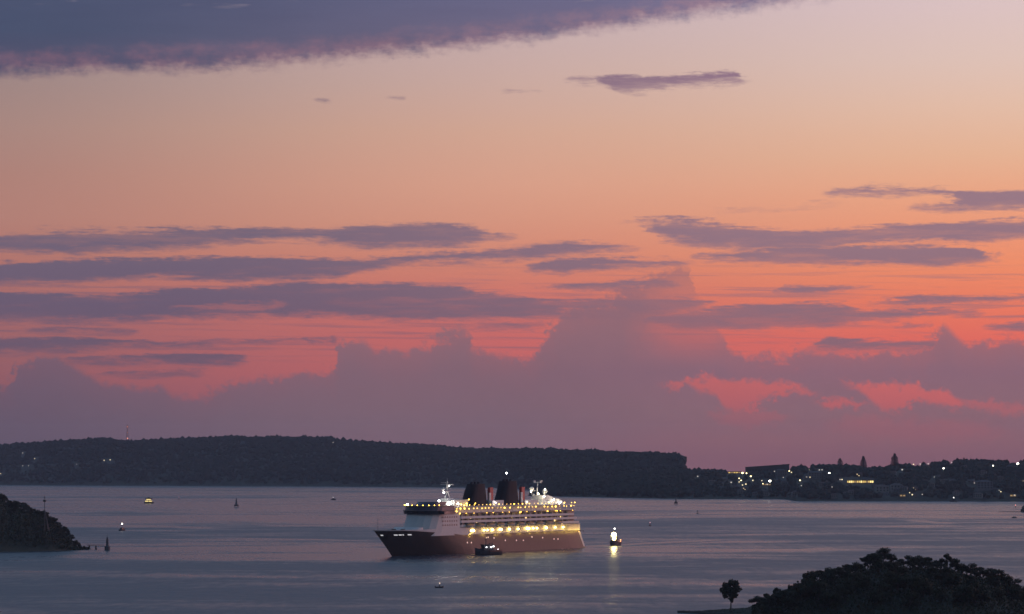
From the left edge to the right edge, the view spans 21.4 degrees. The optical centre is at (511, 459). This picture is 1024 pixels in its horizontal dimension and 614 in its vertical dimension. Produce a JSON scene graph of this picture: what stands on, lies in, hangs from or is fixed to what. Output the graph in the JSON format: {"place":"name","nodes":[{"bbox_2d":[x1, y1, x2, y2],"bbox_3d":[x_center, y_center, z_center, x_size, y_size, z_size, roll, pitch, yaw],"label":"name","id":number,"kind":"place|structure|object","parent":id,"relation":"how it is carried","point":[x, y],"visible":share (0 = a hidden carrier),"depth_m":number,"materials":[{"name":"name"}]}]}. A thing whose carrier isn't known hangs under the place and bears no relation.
{"place":"outdoors","nodes":[
{"label":"outdoors","id":0,"kind":"place"},
{"bbox_2d":[0,500,90,551],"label":"wooded point","id":1,"kind":"structure","parent":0,"point":[4,547],"depth_m":2308.64,"materials":[{"name":"green plant"}]},
{"bbox_2d":[10,500,18,507],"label":"broadleaf tree","id":2,"kind":"object","parent":1,"relation":"on","point":[15,503],"visible":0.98,"depth_m":2426.32,"materials":[{"name":"green plant"}]},
{"bbox_2d":[0,496,88,549],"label":"undergrowth","id":3,"kind":"object","parent":1,"relation":"on","point":[51,536],"visible":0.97,"depth_m":2342.50,"materials":[{"name":"green plant"}]},
{"bbox_2d":[43,496,49,534],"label":"memorial mast","id":4,"kind":"object","parent":1,"relation":"on","point":[44,500],"visible":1,"depth_m":2338.51,"materials":[{"name":"grey paint"}]},
{"bbox_2d":[0,440,664,489],"bbox_3d":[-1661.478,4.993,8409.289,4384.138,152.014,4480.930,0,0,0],"label":"hills","id":5,"kind":"structure","parent":0,"point":[173,482],"depth_m":8128.42,"materials":[{"name":"green plant"}]},
{"bbox_2d":[0,434,686,488],"bbox_3d":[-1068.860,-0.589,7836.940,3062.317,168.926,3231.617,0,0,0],"label":"forest","id":6,"kind":"object","parent":5,"relation":"on","point":[520,462],"visible":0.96,"depth_m":8240.09,"materials":[{"name":"green plant"}]},
{"bbox_2d":[0,485,1023,613],"bbox_3d":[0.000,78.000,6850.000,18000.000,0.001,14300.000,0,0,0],"label":"water","id":7,"kind":"structure","parent":0,"point":[264,550],"depth_m":2248.30,"materials":[{"name":"blue liquid"}]},
{"bbox_2d":[104,537,109,549],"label":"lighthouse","id":8,"kind":"object","parent":7,"relation":"in","point":[107,546],"visible":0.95,"depth_m":2339.47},
{"bbox_2d":[144,497,153,502],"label":"ferry","id":9,"kind":"object","parent":7,"relation":"on","point":[148,500],"visible":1,"depth_m":4835.84,"materials":[{"name":"paint"}]},
{"bbox_2d":[373,473,584,555],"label":"cruise ship","id":10,"kind":"object","parent":7,"relation":"on","point":[438,527],"visible":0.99,"depth_m":2274.00,"materials":[{"name":"paint"}]},
{"bbox_2d":[475,541,502,554],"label":"tug boat","id":11,"kind":"object","parent":7,"relation":"on","point":[485,549],"visible":0.98,"depth_m":2215.12,"materials":[{"name":"paint"}]},
{"bbox_2d":[610,528,621,545],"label":"tug boat","id":12,"kind":"object","parent":7,"relation":"on","point":[614,541],"visible":1,"depth_m":2456.45,"materials":[{"name":"paint"}]},
{"bbox_2d":[0,0,1023,472],"label":"sky","id":13,"kind":"structure","parent":0,"point":[729,235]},
{"bbox_2d":[528,463,1023,500],"bbox_3d":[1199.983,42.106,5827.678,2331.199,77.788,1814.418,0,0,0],"label":"suburb hills","id":14,"kind":"structure","parent":0,"point":[909,497],"depth_m":5317.11,"materials":[{"name":"green plant"}]},
{"bbox_2d":[708,479,714,484],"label":"house","id":15,"kind":"structure","parent":14,"relation":"on","point":[711,482],"depth_m":5611.41,"materials":[{"name":"grey glass"}]},
{"bbox_2d":[737,489,744,493],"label":"house","id":16,"kind":"structure","parent":14,"relation":"on","point":[740,491],"depth_m":5427.38,"materials":[{"name":"grey glass"}]},
{"bbox_2d":[763,491,769,495],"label":"house","id":17,"kind":"structure","parent":14,"relation":"on","point":[766,493],"depth_m":5406.22,"materials":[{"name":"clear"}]},
{"bbox_2d":[745,464,788,474],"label":"apartment block","id":18,"kind":"structure","parent":14,"relation":"on","point":[752,469],"depth_m":5883.08,"materials":[{"name":"grey concrete"}]},
{"bbox_2d":[529,458,1023,498],"bbox_3d":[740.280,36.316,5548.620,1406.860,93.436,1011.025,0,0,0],"label":"bushland","id":19,"kind":"structure","parent":14,"relation":"on","point":[675,482],"depth_m":5489.93,"materials":[{"name":"green plant"}]},
{"bbox_2d":[775,469,786,476],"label":"house","id":20,"kind":"structure","parent":14,"relation":"on","point":[780,472],"depth_m":5766.62,"materials":[{"name":"grey glass"}]},
{"bbox_2d":[780,480,787,485],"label":"house","id":21,"kind":"structure","parent":14,"relation":"on","point":[784,482],"depth_m":5517.85,"materials":[{"name":"grey glass"}]},
{"bbox_2d":[792,491,798,497],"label":"house","id":22,"kind":"structure","parent":14,"relation":"on","point":[794,493],"depth_m":5187.90,"materials":[{"name":"grey glass"}]},
{"bbox_2d":[808,470,821,479],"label":"house","id":23,"kind":"structure","parent":14,"relation":"on","point":[814,475],"depth_m":5362.56,"materials":[{"name":"grey glass"}]},
{"bbox_2d":[831,493,836,498],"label":"house","id":24,"kind":"structure","parent":14,"relation":"on","point":[834,496],"depth_m":5114.40,"materials":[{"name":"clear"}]},
{"bbox_2d":[847,489,853,494],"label":"house","id":25,"kind":"structure","parent":14,"relation":"on","point":[850,492],"depth_m":5142.22,"materials":[{"name":"grey glass"}]},
{"bbox_2d":[846,480,873,483],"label":"pavilion","id":26,"kind":"structure","parent":14,"relation":"on","point":[861,481],"depth_m":5315.42,"materials":[{"name":"yellow"}]},
{"bbox_2d":[861,456,866,467],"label":"pine tree","id":27,"kind":"object","parent":14,"relation":"on","point":[863,460],"visible":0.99,"depth_m":5680.23,"materials":[{"name":"green plant"}]},
{"bbox_2d":[874,484,888,493],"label":"house","id":28,"kind":"structure","parent":14,"relation":"on","point":[882,488],"depth_m":5177.25,"materials":[{"name":"grey glass"}]},
{"bbox_2d":[891,453,898,465],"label":"pine tree","id":29,"kind":"object","parent":14,"relation":"on","point":[894,459],"visible":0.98,"depth_m":5676.26,"materials":[{"name":"green plant"}]},
{"bbox_2d":[890,483,902,492],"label":"house","id":30,"kind":"structure","parent":14,"relation":"on","point":[894,486],"depth_m":5177.16,"materials":[{"name":"grey glass"}]},
{"bbox_2d":[900,486,907,491],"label":"house","id":31,"kind":"structure","parent":14,"relation":"on","point":[903,488],"depth_m":5169.45,"materials":[{"name":"grey glass"}]},
{"bbox_2d":[952,490,960,495],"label":"house","id":32,"kind":"structure","parent":14,"relation":"on","point":[956,493],"depth_m":5115.35,"materials":[{"name":"grey glass"}]},
{"bbox_2d":[973,492,982,498],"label":"house","id":33,"kind":"structure","parent":14,"relation":"on","point":[977,495],"depth_m":5103.70,"materials":[{"name":"grey glass"}]},
{"bbox_2d":[980,470,986,474],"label":"house","id":34,"kind":"structure","parent":14,"relation":"on","point":[982,472],"depth_m":5403.85,"materials":[{"name":"grey glass"}]},
{"bbox_2d":[976,479,992,491],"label":"house","id":35,"kind":"structure","parent":14,"relation":"on","point":[984,485],"depth_m":5149.33,"materials":[{"name":"grey glass"}]},
{"bbox_2d":[698,567,1023,613],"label":"wooded island","id":36,"kind":"structure","parent":0,"point":[885,602],"depth_m":1314.73,"materials":[{"name":"green plant"}]},
{"bbox_2d":[677,610,735,613],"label":"sea wall","id":37,"kind":"structure","parent":36,"relation":"on","point":[694,612],"depth_m":1367.69,"materials":[{"name":"stone"}]},
{"bbox_2d":[680,606,753,613],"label":"grass","id":38,"kind":"structure","parent":36,"relation":"on","point":[740,612],"depth_m":1370.74,"materials":[{"name":"green plant"}]},
{"bbox_2d":[719,578,742,609],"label":"lone tree","id":39,"kind":"object","parent":36,"relation":"on","point":[726,589],"visible":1,"depth_m":1372.73,"materials":[{"name":"green plant"}]},
{"bbox_2d":[748,596,764,602],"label":"broadleaf tree","id":40,"kind":"object","parent":36,"relation":"on","point":[757,598],"visible":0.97,"depth_m":1370.86,"materials":[{"name":"green plant"}]},
{"bbox_2d":[762,595,776,609],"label":"broadleaf tree","id":41,"kind":"object","parent":36,"relation":"on","point":[768,602],"visible":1,"depth_m":1338.03,"materials":[{"name":"green plant"}]},
{"bbox_2d":[772,592,780,602],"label":"broadleaf tree","id":42,"kind":"object","parent":36,"relation":"on","point":[776,595],"visible":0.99,"depth_m":1343.69,"materials":[{"name":"green plant"}]},
{"bbox_2d":[779,589,787,603],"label":"broadleaf tree","id":43,"kind":"object","parent":36,"relation":"on","point":[782,594],"visible":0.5,"depth_m":1336.92,"materials":[{"name":"green plant"}]},
{"bbox_2d":[792,582,811,602],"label":"broadleaf tree","id":44,"kind":"object","parent":36,"relation":"on","point":[802,590],"visible":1,"depth_m":1325.69,"materials":[{"name":"green plant"}]},
{"bbox_2d":[801,577,815,587],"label":"broadleaf tree","id":45,"kind":"object","parent":36,"relation":"on","point":[806,581],"visible":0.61,"depth_m":1338.17,"materials":[{"name":"green plant"}]},
{"bbox_2d":[802,571,819,578],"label":"broadleaf tree","id":46,"kind":"object","parent":36,"relation":"on","point":[810,574],"visible":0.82,"depth_m":1365.04,"materials":[{"name":"green plant"}]},
{"bbox_2d":[821,567,836,576],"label":"broadleaf tree","id":47,"kind":"object","parent":36,"relation":"on","point":[827,570],"visible":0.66,"depth_m":1367.11,"materials":[{"name":"green plant"}]},
{"bbox_2d":[842,564,851,570],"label":"broadleaf tree","id":48,"kind":"object","parent":36,"relation":"on","point":[845,566],"visible":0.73,"depth_m":1378.80,"materials":[{"name":"green plant"}]},
{"bbox_2d":[847,561,864,571],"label":"broadleaf tree","id":49,"kind":"object","parent":36,"relation":"on","point":[855,566],"visible":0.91,"depth_m":1372.31,"materials":[{"name":"green plant"}]},
{"bbox_2d":[859,556,868,567],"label":"broadleaf tree","id":50,"kind":"object","parent":36,"relation":"on","point":[863,559],"visible":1,"depth_m":1381.78,"materials":[{"name":"green plant"}]},
{"bbox_2d":[864,553,883,563],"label":"broadleaf tree","id":51,"kind":"object","parent":36,"relation":"on","point":[876,556],"visible":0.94,"depth_m":1379.28,"materials":[{"name":"green plant"}]},
{"bbox_2d":[874,547,895,562],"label":"broadleaf tree","id":52,"kind":"object","parent":36,"relation":"on","point":[886,555],"visible":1,"depth_m":1385.40,"materials":[{"name":"green plant"}]},
{"bbox_2d":[751,559,1023,613],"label":"undergrowth","id":53,"kind":"object","parent":36,"relation":"on","point":[761,606],"visible":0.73,"depth_m":1322.55,"materials":[{"name":"green plant"}]},
{"bbox_2d":[883,561,896,570],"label":"broadleaf tree","id":54,"kind":"object","parent":36,"relation":"on","point":[889,565],"visible":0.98,"depth_m":1354.32,"materials":[{"name":"green plant"}]},
{"bbox_2d":[889,561,899,572],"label":"broadleaf tree","id":55,"kind":"object","parent":36,"relation":"on","point":[898,564],"visible":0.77,"depth_m":1361.02,"materials":[{"name":"green plant"}]},
{"bbox_2d":[896,559,906,564],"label":"broadleaf tree","id":56,"kind":"object","parent":36,"relation":"on","point":[901,560],"visible":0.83,"depth_m":1393.45,"materials":[{"name":"green plant"}]},
{"bbox_2d":[897,565,907,576],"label":"broadleaf tree","id":57,"kind":"object","parent":36,"relation":"on","point":[903,569],"visible":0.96,"depth_m":1346.73,"materials":[{"name":"green plant"}]},
{"bbox_2d":[904,555,912,564],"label":"broadleaf tree","id":58,"kind":"object","parent":36,"relation":"on","point":[908,557],"visible":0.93,"depth_m":1392.57,"materials":[{"name":"green plant"}]},
{"bbox_2d":[909,555,927,566],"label":"broadleaf tree","id":59,"kind":"object","parent":36,"relation":"on","point":[918,559],"visible":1,"depth_m":1384.83,"materials":[{"name":"green plant"}]},
{"bbox_2d":[924,557,932,564],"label":"broadleaf tree","id":60,"kind":"object","parent":36,"relation":"on","point":[928,560],"visible":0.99,"depth_m":1385.82,"materials":[{"name":"green plant"}]},
{"bbox_2d":[932,560,940,567],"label":"broadleaf tree","id":61,"kind":"object","parent":36,"relation":"on","point":[935,562],"visible":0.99,"depth_m":1387.06,"materials":[{"name":"green plant"}]},
{"bbox_2d":[939,558,947,566],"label":"broadleaf tree","id":62,"kind":"object","parent":36,"relation":"on","point":[942,560],"visible":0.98,"depth_m":1389.97,"materials":[{"name":"green plant"}]},
{"bbox_2d":[938,567,951,577],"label":"broadleaf tree","id":63,"kind":"object","parent":36,"relation":"on","point":[944,572],"visible":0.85,"depth_m":1348.51,"materials":[{"name":"green plant"}]},
{"bbox_2d":[943,554,951,566],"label":"broadleaf tree","id":64,"kind":"object","parent":36,"relation":"on","point":[947,557],"visible":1,"depth_m":1385.79,"materials":[{"name":"green plant"}]},
{"bbox_2d":[949,558,960,569],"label":"broadleaf tree","id":65,"kind":"object","parent":36,"relation":"on","point":[954,562],"visible":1,"depth_m":1386.17,"materials":[{"name":"green plant"}]},
{"bbox_2d":[963,563,976,573],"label":"broadleaf tree","id":66,"kind":"object","parent":36,"relation":"on","point":[970,566],"visible":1,"depth_m":1382.73,"materials":[{"name":"green plant"}]},
{"bbox_2d":[966,575,976,584],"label":"broadleaf tree","id":67,"kind":"object","parent":36,"relation":"on","point":[971,578],"visible":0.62,"depth_m":1349.91,"materials":[{"name":"green plant"}]},
{"bbox_2d":[973,567,988,574],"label":"broadleaf tree","id":68,"kind":"object","parent":36,"relation":"on","point":[980,569],"visible":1,"depth_m":1385.63,"materials":[{"name":"green plant"}]},
{"bbox_2d":[982,568,992,576],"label":"broadleaf tree","id":69,"kind":"object","parent":36,"relation":"on","point":[988,570],"visible":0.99,"depth_m":1392.79,"materials":[{"name":"green plant"}]},
{"bbox_2d":[986,569,1004,578],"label":"broadleaf tree","id":70,"kind":"object","parent":36,"relation":"on","point":[998,572],"visible":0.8,"depth_m":1385.48,"materials":[{"name":"green plant"}]},
{"bbox_2d":[999,573,1012,581],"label":"broadleaf tree","id":71,"kind":"object","parent":36,"relation":"on","point":[1008,577],"visible":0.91,"depth_m":1392.21,"materials":[{"name":"green plant"}]},
{"bbox_2d":[1005,578,1021,587],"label":"broadleaf tree","id":72,"kind":"object","parent":36,"relation":"on","point":[1015,581],"visible":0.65,"depth_m":1387.71,"materials":[{"name":"green plant"}]}
]}

